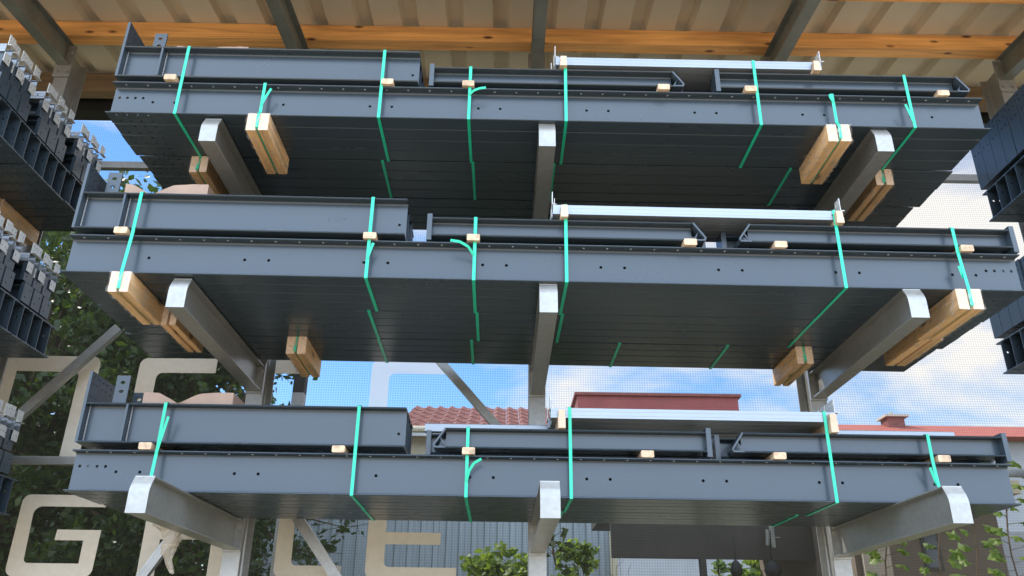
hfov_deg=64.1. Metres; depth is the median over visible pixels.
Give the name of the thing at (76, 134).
galvanized channel
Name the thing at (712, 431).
galvanized channel
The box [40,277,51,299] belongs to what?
steel beam
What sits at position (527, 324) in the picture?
steel beam
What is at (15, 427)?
galvanized channel
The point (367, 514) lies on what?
packing strap
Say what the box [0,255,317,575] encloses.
leafy tree
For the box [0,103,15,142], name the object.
steel beam
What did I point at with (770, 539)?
wall lamp
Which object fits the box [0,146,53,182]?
steel beam
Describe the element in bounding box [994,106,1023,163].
steel beam
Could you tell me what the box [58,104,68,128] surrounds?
galvanized channel
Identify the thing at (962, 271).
packing strap
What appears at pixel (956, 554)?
vine shoot
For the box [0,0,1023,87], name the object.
roof sheeting
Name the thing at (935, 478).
packing strap
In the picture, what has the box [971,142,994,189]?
steel beam
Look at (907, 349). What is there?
timber bearer
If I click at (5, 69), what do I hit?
steel beam
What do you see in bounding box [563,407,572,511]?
packing strap
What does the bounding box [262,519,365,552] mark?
leafy branch
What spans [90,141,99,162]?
galvanized channel
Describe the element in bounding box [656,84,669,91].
wood spacer
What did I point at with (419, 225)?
steel beam
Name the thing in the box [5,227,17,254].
galvanized channel
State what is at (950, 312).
timber bearer
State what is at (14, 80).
steel beam
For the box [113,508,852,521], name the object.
steel beam
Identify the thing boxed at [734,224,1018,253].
steel beam
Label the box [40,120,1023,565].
sky
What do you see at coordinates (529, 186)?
steel beam
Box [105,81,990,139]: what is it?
steel beam
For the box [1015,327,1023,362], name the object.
steel beam
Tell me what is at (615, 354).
packing strap
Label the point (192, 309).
rack column
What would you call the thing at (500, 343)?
steel beam
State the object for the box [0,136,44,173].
steel beam
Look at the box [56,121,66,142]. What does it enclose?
steel beam
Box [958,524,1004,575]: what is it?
vine shoot
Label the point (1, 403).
galvanized channel
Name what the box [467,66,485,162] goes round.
packing strap
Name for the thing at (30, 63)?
galvanized channel
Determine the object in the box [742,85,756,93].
wood spacer
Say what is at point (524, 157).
steel beam
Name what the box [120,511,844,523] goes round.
steel beam
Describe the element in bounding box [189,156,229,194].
timber bearer
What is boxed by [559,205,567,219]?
wood spacer
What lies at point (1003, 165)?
steel beam
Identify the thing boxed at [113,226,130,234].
wood spacer
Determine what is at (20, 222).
timber bearer
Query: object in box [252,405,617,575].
corrugated shed
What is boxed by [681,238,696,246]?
wood spacer
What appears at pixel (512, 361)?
steel beam
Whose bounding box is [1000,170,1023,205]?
steel beam
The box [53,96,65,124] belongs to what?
galvanized channel
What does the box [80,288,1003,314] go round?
steel beam
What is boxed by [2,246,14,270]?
steel beam
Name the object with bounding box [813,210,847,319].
packing strap
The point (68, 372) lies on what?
rack brace
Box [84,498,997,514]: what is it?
steel beam
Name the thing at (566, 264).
packing strap
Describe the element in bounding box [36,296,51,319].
steel beam
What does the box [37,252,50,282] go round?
galvanized channel
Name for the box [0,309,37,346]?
steel beam
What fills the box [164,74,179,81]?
wood spacer
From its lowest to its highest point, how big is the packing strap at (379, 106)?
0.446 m
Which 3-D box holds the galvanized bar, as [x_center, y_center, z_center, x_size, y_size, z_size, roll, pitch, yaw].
[0.953,0.772,4.369,2.830,0.045,0.040,1,-24,-1]
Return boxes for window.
[920,533,944,570]
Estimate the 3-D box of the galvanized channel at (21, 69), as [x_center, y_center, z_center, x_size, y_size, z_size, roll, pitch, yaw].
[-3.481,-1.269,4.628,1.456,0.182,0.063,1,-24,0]
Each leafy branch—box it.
[218,368,274,399]
[252,519,341,565]
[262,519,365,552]
[546,527,583,575]
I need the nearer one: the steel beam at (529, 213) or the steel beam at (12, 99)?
the steel beam at (12, 99)
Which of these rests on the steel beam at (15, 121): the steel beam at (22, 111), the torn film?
the steel beam at (22, 111)
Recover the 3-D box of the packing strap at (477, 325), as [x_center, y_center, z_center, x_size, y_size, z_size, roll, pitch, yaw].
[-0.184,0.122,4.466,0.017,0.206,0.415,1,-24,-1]
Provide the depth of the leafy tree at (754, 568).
12.46 m
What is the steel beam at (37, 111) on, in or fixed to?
on the steel beam at (39, 127)
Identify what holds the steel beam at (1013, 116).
on the wood spacer
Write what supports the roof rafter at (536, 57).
on the rack column at (544, 522)
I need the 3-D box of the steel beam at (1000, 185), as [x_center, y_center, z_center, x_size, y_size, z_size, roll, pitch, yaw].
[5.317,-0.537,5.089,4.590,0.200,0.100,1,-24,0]
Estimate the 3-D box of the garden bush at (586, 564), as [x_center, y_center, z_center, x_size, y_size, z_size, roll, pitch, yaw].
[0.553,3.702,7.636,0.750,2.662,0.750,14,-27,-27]
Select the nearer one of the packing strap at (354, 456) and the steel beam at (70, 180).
the packing strap at (354, 456)
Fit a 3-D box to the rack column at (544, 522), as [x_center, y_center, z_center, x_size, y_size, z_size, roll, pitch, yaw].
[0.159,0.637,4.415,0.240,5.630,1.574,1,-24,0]
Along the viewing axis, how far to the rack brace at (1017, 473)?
5.07 m
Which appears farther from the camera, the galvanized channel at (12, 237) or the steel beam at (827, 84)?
the galvanized channel at (12, 237)
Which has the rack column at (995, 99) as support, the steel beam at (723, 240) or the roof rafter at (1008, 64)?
the roof rafter at (1008, 64)
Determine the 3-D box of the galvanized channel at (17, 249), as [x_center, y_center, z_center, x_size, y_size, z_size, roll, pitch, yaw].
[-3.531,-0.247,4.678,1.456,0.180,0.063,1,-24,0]
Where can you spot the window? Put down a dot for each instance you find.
(931, 539)
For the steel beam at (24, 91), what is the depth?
4.68 m
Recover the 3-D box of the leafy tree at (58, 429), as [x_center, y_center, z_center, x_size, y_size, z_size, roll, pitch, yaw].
[-7.558,2.068,12.655,5.991,9.561,3.775,1,-24,0]
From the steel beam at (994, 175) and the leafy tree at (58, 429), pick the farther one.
the leafy tree at (58, 429)
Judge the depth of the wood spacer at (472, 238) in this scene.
3.93 m
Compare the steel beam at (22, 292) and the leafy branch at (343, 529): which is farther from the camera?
the leafy branch at (343, 529)
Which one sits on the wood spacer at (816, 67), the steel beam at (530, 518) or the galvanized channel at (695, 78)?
the galvanized channel at (695, 78)
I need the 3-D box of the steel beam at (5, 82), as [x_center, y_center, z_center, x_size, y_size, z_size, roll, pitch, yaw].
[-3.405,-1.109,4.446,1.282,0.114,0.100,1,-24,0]
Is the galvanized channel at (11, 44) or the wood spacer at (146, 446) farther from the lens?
the galvanized channel at (11, 44)
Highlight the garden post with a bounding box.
[270,374,307,575]
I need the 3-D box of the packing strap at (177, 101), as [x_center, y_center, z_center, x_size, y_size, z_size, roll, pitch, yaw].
[-1.742,-1.020,4.498,0.016,0.446,0.415,1,-24,0]
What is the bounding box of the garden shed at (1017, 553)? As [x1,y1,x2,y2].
[1001,532,1023,575]
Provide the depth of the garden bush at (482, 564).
7.62 m
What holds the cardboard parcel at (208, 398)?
on the steel beam at (411, 428)
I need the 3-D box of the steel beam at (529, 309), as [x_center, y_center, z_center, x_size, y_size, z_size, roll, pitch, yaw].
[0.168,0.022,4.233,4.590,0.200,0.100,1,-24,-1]
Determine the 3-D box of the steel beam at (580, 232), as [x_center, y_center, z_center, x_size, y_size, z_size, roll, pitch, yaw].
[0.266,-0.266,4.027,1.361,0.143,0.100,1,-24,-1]
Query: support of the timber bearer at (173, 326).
attached to the steel beam at (527, 324)
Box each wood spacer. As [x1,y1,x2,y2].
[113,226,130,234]
[138,442,162,449]
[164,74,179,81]
[332,445,348,452]
[363,232,377,239]
[381,78,394,86]
[462,80,474,87]
[462,447,475,454]
[467,234,479,242]
[555,409,565,429]
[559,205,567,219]
[560,56,566,68]
[637,450,653,457]
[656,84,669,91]
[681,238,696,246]
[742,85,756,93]
[764,452,786,459]
[770,241,787,248]
[810,61,820,73]
[811,414,838,433]
[830,211,844,225]
[923,455,950,462]
[933,90,949,96]
[952,245,973,252]
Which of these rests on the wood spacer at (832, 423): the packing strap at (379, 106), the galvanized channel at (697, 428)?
the galvanized channel at (697, 428)
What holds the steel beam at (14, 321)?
on the rack column at (69, 90)
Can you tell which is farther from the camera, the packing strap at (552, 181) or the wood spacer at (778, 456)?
the packing strap at (552, 181)
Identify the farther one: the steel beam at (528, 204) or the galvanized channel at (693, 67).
the steel beam at (528, 204)
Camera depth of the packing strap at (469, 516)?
4.45 m
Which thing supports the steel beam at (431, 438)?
on the steel beam at (521, 502)
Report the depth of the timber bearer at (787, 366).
4.72 m
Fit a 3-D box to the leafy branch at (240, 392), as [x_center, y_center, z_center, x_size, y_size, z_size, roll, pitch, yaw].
[-2.208,0.865,6.820,0.609,0.682,0.262,1,-24,0]
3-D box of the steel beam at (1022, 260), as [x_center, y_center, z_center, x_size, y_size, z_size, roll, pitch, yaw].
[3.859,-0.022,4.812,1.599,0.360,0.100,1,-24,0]
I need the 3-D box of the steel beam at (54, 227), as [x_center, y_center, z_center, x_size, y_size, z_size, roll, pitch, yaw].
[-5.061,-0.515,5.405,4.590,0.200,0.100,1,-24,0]
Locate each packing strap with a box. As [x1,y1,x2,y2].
[116,192,144,289]
[150,402,168,475]
[173,46,201,157]
[195,158,205,183]
[255,83,277,172]
[293,336,310,374]
[350,405,364,508]
[362,509,374,520]
[364,197,378,310]
[367,310,379,338]
[377,50,389,160]
[377,339,387,362]
[381,160,392,197]
[450,217,477,312]
[464,427,481,510]
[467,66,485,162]
[467,511,471,521]
[470,340,473,364]
[471,162,475,199]
[475,312,479,340]
[550,163,555,201]
[555,314,563,342]
[559,68,567,164]
[559,204,567,314]
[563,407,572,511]
[609,343,620,366]
[709,345,728,368]
[739,60,762,167]
[767,168,791,205]
[771,515,798,526]
[787,320,815,346]
[793,346,806,373]
[806,411,838,515]
[811,94,842,182]
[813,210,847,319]
[881,75,916,170]
[924,434,939,487]
[949,227,973,307]
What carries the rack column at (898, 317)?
on the ground
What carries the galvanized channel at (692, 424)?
on the wood spacer at (832, 423)
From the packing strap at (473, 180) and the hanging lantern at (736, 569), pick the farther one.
the hanging lantern at (736, 569)
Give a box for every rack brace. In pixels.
[8,324,122,422]
[11,456,80,465]
[99,161,149,170]
[136,530,178,575]
[292,519,341,575]
[436,363,499,423]
[943,174,978,183]
[1007,468,1023,477]
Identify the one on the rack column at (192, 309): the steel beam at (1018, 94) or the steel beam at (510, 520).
the steel beam at (510, 520)
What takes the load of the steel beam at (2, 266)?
on the steel beam
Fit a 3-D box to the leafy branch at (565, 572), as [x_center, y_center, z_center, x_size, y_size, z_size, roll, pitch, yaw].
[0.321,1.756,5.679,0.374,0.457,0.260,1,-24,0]
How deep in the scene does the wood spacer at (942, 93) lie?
4.32 m
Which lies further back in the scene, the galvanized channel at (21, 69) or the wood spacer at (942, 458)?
the galvanized channel at (21, 69)
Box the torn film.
[152,524,180,573]
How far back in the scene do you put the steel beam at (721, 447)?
4.16 m
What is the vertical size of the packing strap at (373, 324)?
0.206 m
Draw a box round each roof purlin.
[0,20,1017,58]
[24,72,1018,111]
[821,0,1023,3]
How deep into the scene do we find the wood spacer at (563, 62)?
4.35 m
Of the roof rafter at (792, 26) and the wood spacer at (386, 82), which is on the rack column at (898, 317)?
the roof rafter at (792, 26)
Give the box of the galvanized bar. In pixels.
[425,423,954,437]
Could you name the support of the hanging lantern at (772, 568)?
hanging from the dark canopy
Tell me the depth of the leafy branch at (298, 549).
7.36 m
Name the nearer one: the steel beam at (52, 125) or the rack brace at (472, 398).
the steel beam at (52, 125)
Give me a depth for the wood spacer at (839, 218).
4.01 m
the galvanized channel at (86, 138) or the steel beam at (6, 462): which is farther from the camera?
the galvanized channel at (86, 138)
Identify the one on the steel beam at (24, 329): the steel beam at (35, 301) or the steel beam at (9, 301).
the steel beam at (35, 301)
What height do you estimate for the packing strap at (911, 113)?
0.346 m
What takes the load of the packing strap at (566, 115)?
attached to the galvanized channel at (693, 67)
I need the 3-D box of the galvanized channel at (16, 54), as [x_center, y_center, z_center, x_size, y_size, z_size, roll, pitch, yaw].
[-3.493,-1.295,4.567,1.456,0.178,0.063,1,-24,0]
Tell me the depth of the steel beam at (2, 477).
4.56 m
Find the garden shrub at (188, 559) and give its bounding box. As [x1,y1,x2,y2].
[74,510,321,575]
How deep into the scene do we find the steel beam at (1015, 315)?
4.95 m
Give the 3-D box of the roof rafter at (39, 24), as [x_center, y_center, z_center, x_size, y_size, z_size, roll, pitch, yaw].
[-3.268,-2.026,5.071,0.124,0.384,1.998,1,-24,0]
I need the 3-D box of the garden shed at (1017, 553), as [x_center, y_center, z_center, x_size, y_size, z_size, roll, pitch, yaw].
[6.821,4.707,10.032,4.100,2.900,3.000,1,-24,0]
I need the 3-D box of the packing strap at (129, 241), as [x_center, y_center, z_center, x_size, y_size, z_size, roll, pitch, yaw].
[-1.824,-0.153,4.088,0.017,0.533,0.440,1,-24,-1]
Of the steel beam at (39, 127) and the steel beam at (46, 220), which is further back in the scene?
the steel beam at (46, 220)
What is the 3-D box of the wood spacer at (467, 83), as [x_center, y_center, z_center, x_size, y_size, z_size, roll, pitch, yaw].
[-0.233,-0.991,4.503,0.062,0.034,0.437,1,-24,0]
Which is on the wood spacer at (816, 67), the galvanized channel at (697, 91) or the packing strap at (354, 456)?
the galvanized channel at (697, 91)
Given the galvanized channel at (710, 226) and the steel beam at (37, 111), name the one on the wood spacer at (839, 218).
the galvanized channel at (710, 226)
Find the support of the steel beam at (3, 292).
on the rack column at (69, 90)
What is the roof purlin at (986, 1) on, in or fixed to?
on the roof rafter at (536, 57)
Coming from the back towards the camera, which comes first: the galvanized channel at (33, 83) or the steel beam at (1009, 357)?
the steel beam at (1009, 357)
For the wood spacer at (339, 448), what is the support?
on the steel beam at (518, 509)
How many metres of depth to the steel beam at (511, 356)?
4.85 m
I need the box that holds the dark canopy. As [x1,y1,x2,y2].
[591,523,816,575]
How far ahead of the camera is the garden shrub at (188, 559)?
7.44 m
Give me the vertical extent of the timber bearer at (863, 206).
0.112 m
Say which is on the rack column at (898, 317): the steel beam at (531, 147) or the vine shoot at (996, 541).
the steel beam at (531, 147)
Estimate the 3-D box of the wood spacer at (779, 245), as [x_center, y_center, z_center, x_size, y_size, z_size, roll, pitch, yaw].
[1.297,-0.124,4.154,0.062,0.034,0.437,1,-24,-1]
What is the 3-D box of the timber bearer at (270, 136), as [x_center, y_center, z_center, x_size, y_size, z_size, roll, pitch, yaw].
[-1.305,-0.764,4.375,0.130,0.112,0.430,1,-24,0]
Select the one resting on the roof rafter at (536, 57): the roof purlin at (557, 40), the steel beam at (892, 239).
the roof purlin at (557, 40)
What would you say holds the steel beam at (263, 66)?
on the wood spacer at (170, 77)
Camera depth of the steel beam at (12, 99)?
4.53 m
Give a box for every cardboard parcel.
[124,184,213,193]
[142,392,245,404]
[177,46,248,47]
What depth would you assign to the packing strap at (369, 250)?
3.95 m
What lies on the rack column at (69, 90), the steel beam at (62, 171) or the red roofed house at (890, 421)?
the steel beam at (62, 171)
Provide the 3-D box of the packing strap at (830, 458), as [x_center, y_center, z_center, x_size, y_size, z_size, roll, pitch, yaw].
[1.560,0.908,4.206,0.017,0.455,0.417,1,-24,-1]
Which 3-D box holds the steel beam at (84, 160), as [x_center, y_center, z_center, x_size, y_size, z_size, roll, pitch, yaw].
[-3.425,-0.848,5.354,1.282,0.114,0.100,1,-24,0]
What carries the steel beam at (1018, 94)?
on the wood spacer
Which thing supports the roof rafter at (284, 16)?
on the rack column at (192, 309)
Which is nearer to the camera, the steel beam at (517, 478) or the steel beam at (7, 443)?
the steel beam at (517, 478)
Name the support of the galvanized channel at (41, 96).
on the steel beam at (37, 111)
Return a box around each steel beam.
[0,52,12,78]
[0,72,10,98]
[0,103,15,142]
[0,114,25,153]
[0,125,35,163]
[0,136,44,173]
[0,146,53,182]
[0,156,61,191]
[0,165,69,200]
[0,239,4,262]
[0,262,4,281]
[0,267,14,291]
[0,287,9,326]
[0,295,19,333]
[0,302,28,340]
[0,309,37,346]
[0,316,46,352]
[0,322,55,357]
[0,428,13,451]
[0,451,13,473]
[0,474,8,488]
[0,477,17,515]
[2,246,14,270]
[4,84,20,110]
[5,174,79,208]
[8,282,33,305]
[9,66,20,90]
[13,262,35,285]
[14,183,81,216]
[15,96,30,121]
[19,78,30,101]
[23,195,76,223]
[25,118,48,142]
[27,100,50,122]
[27,289,42,312]
[31,224,75,231]
[31,270,42,292]
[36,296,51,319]
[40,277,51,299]
[44,128,57,152]
[47,110,57,133]
[53,139,66,161]
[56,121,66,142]
[60,234,1023,298]
[61,156,82,178]
[63,449,1021,507]
[64,139,84,160]
[70,257,1015,306]
[71,163,408,240]
[73,465,1008,510]
[74,371,407,450]
[78,166,86,183]
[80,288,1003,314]
[81,148,90,167]
[84,375,409,453]
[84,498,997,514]
[90,297,992,321]
[91,158,96,167]
[92,501,982,516]
[95,172,410,240]
[98,305,980,329]
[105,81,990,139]
[105,505,977,518]
[106,313,969,336]
[106,383,410,453]
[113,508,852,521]
[114,97,979,149]
[115,22,420,86]
[115,320,959,342]
[119,391,412,453]
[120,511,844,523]
[121,134,969,160]
[123,327,950,348]
[125,333,935,354]
[129,145,959,170]
[133,340,926,360]
[134,515,838,526]
[136,34,422,86]
[139,346,918,366]
[140,155,952,180]
[147,166,943,189]
[147,352,909,371]
[153,175,934,198]
[160,184,926,206]
[266,195,912,215]
[408,219,412,240]
[409,206,905,222]
[410,214,898,226]
[412,222,426,229]
[425,430,702,458]
[426,213,706,246]
[429,64,684,91]
[433,427,712,458]
[710,69,969,97]
[711,435,994,462]
[716,232,747,247]
[727,432,1011,463]
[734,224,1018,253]
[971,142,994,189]
[979,125,1004,181]
[982,187,1023,221]
[986,116,1013,172]
[990,313,1011,338]
[991,179,1023,213]
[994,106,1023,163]
[996,339,1023,373]
[998,306,1021,332]
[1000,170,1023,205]
[1003,271,1023,326]
[1004,95,1023,153]
[1005,333,1023,368]
[1009,160,1023,196]
[1010,259,1023,320]
[1013,84,1023,128]
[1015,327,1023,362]
[1020,256,1023,271]
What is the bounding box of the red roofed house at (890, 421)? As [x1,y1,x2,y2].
[412,412,1023,575]
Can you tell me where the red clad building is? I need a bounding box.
[570,392,740,410]
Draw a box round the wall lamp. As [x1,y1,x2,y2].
[765,526,779,547]
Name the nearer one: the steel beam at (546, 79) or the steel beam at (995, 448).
the steel beam at (995, 448)
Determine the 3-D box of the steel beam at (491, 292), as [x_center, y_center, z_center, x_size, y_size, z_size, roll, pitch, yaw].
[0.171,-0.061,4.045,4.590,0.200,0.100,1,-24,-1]
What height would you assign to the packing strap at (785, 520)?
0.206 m
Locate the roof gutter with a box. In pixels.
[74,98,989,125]
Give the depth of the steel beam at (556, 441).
4.07 m
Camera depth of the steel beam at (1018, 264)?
4.90 m
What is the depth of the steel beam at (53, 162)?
4.93 m
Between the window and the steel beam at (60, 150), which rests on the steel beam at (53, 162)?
the steel beam at (60, 150)
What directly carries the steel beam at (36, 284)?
on the steel beam at (35, 301)
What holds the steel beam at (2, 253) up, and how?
on the steel beam at (2, 266)
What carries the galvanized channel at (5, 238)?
on the steel beam at (2, 253)
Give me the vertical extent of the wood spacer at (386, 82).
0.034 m
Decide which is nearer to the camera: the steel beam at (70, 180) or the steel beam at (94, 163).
the steel beam at (70, 180)
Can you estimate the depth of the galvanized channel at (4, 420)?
4.61 m
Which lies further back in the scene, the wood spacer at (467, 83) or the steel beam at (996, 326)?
the steel beam at (996, 326)
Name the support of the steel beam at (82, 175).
on the steel beam at (51, 212)
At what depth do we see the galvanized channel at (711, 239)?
4.24 m
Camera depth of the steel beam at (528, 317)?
4.28 m
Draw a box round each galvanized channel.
[0,35,16,66]
[0,215,4,232]
[0,219,13,252]
[0,399,3,412]
[0,403,11,436]
[3,404,16,437]
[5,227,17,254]
[9,43,20,72]
[11,410,23,441]
[12,231,25,262]
[15,242,38,273]
[16,51,28,81]
[21,58,33,84]
[28,66,40,96]
[29,83,54,111]
[33,247,42,277]
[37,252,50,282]
[42,259,53,284]
[49,88,58,117]
[49,262,60,291]
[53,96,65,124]
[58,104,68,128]
[64,109,75,137]
[65,123,86,150]
[83,129,90,155]
[86,134,96,161]
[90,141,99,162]
[95,145,105,172]
[547,406,818,433]
[549,396,838,424]
[549,406,825,431]
[550,215,717,241]
[551,63,710,90]
[551,192,844,225]
[551,209,746,235]
[551,398,830,427]
[553,58,711,82]
[553,198,834,229]
[554,49,823,74]
[683,90,710,92]
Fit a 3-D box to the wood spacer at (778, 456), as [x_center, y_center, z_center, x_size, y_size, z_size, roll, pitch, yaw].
[1.306,0.908,4.196,0.062,0.034,0.441,1,-24,-1]
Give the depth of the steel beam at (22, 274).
4.79 m
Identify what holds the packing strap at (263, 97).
attached to the steel beam at (524, 157)
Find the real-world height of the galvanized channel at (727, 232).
0.127 m
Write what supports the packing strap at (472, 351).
attached to the steel beam at (500, 343)
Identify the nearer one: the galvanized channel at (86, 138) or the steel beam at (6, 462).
the steel beam at (6, 462)
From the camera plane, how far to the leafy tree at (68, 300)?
9.12 m
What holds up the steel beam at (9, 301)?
on the rack column at (69, 90)
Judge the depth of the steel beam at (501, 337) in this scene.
4.56 m
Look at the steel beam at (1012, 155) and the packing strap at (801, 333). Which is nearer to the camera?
the packing strap at (801, 333)
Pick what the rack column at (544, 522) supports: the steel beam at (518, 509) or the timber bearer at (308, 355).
the steel beam at (518, 509)
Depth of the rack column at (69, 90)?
6.03 m
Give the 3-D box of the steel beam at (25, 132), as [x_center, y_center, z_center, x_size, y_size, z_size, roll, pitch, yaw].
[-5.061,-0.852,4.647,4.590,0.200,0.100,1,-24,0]
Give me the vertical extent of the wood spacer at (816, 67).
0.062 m
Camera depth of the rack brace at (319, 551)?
4.90 m
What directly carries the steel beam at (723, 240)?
on the steel beam at (491, 292)
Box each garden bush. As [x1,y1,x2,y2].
[459,540,527,575]
[551,538,599,575]
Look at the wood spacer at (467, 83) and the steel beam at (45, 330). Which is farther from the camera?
the steel beam at (45, 330)
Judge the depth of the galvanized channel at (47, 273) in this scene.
5.03 m
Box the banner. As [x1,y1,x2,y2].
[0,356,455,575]
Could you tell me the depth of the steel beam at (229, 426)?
4.07 m
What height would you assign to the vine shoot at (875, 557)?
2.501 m
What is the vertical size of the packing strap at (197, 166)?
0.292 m
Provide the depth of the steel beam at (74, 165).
5.20 m
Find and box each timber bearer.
[0,199,39,245]
[107,271,164,324]
[160,307,202,351]
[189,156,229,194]
[246,113,288,173]
[286,336,320,376]
[772,346,813,385]
[799,124,851,183]
[846,169,893,220]
[884,330,942,365]
[915,289,984,339]
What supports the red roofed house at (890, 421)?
on the ground
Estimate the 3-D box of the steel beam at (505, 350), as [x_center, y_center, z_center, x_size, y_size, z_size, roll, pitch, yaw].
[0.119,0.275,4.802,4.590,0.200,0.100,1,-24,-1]
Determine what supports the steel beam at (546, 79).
on the steel beam at (520, 110)
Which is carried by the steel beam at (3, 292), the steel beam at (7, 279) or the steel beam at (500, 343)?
the steel beam at (7, 279)
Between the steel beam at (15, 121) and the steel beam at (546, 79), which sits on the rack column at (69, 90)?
the steel beam at (15, 121)
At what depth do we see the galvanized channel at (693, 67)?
4.40 m
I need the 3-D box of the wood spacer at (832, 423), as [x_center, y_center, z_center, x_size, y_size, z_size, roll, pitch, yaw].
[1.596,0.736,4.208,0.036,0.094,0.330,1,-24,-1]
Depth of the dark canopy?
8.68 m
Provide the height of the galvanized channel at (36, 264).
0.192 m
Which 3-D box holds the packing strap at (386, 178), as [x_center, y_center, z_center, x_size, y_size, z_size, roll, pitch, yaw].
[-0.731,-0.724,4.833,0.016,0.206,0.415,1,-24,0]
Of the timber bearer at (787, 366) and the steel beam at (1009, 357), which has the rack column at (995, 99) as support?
the steel beam at (1009, 357)
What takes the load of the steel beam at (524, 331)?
on the rack column at (898, 317)
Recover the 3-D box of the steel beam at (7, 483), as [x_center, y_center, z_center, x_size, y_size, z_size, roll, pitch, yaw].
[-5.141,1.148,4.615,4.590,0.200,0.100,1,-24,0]
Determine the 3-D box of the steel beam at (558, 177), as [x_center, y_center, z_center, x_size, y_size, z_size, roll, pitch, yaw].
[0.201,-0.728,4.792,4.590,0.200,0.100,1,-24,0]
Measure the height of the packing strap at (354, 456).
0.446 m
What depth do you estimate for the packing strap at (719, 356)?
4.80 m
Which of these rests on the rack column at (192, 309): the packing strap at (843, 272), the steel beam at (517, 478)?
the steel beam at (517, 478)
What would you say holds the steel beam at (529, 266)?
on the rack column at (898, 317)
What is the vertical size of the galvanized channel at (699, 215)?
0.127 m
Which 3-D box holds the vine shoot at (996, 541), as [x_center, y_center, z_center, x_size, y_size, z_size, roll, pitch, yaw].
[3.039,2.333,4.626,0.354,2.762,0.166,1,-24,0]
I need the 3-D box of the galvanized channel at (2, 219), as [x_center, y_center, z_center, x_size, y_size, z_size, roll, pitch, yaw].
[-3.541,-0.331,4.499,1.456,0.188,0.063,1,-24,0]
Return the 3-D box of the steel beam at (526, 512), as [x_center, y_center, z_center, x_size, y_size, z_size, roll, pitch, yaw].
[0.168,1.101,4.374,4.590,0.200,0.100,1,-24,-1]
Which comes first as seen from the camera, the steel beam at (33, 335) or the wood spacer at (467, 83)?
the wood spacer at (467, 83)
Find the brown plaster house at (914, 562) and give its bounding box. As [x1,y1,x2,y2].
[759,480,1021,575]
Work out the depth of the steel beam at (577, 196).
4.93 m
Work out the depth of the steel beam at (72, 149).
5.24 m
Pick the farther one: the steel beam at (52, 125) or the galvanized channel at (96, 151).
the galvanized channel at (96, 151)
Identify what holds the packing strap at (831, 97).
attached to the steel beam at (524, 157)
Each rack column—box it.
[0,59,87,386]
[124,119,276,575]
[528,124,560,575]
[796,129,973,575]
[980,72,1023,241]
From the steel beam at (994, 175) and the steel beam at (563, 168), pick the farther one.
the steel beam at (994, 175)
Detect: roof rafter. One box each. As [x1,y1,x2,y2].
[0,0,77,77]
[266,0,308,48]
[528,0,547,68]
[760,0,820,61]
[992,31,1023,92]
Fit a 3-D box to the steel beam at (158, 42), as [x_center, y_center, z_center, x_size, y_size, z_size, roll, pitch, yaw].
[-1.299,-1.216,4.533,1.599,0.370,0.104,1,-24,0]
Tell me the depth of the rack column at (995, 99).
6.15 m
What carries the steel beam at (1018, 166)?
on the rack column at (995, 99)
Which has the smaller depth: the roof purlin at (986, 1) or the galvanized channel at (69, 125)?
the galvanized channel at (69, 125)
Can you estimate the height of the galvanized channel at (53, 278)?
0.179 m
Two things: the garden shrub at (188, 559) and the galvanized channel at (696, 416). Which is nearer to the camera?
the galvanized channel at (696, 416)
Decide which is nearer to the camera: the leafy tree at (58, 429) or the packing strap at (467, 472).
the packing strap at (467, 472)
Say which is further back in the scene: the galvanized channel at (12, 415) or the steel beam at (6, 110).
the galvanized channel at (12, 415)
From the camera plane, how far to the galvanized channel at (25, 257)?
4.81 m
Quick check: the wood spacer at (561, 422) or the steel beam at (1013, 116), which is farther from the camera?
the steel beam at (1013, 116)
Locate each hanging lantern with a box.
[730,538,742,575]
[764,547,781,575]
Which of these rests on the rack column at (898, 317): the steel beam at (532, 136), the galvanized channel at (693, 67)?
the steel beam at (532, 136)
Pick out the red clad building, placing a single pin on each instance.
(664, 401)
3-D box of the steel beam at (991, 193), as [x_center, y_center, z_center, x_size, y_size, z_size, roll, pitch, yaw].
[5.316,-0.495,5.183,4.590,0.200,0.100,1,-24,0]
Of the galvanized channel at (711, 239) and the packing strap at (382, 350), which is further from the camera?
the packing strap at (382, 350)
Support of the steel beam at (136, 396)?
on the wood spacer at (146, 446)
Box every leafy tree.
[0,171,275,575]
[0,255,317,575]
[17,187,142,529]
[710,560,760,575]
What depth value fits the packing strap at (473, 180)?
4.78 m
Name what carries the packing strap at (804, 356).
attached to the steel beam at (512, 361)
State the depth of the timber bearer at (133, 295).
3.92 m
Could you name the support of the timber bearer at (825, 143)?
attached to the steel beam at (520, 110)
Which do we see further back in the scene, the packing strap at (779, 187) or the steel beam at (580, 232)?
the packing strap at (779, 187)
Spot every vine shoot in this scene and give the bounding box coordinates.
[865,542,909,575]
[918,530,965,575]
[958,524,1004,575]
[987,460,1023,575]
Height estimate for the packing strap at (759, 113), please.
0.423 m
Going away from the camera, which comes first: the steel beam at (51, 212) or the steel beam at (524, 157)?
the steel beam at (524, 157)
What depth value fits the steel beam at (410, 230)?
4.24 m
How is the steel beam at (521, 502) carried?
on the rack column at (898, 317)

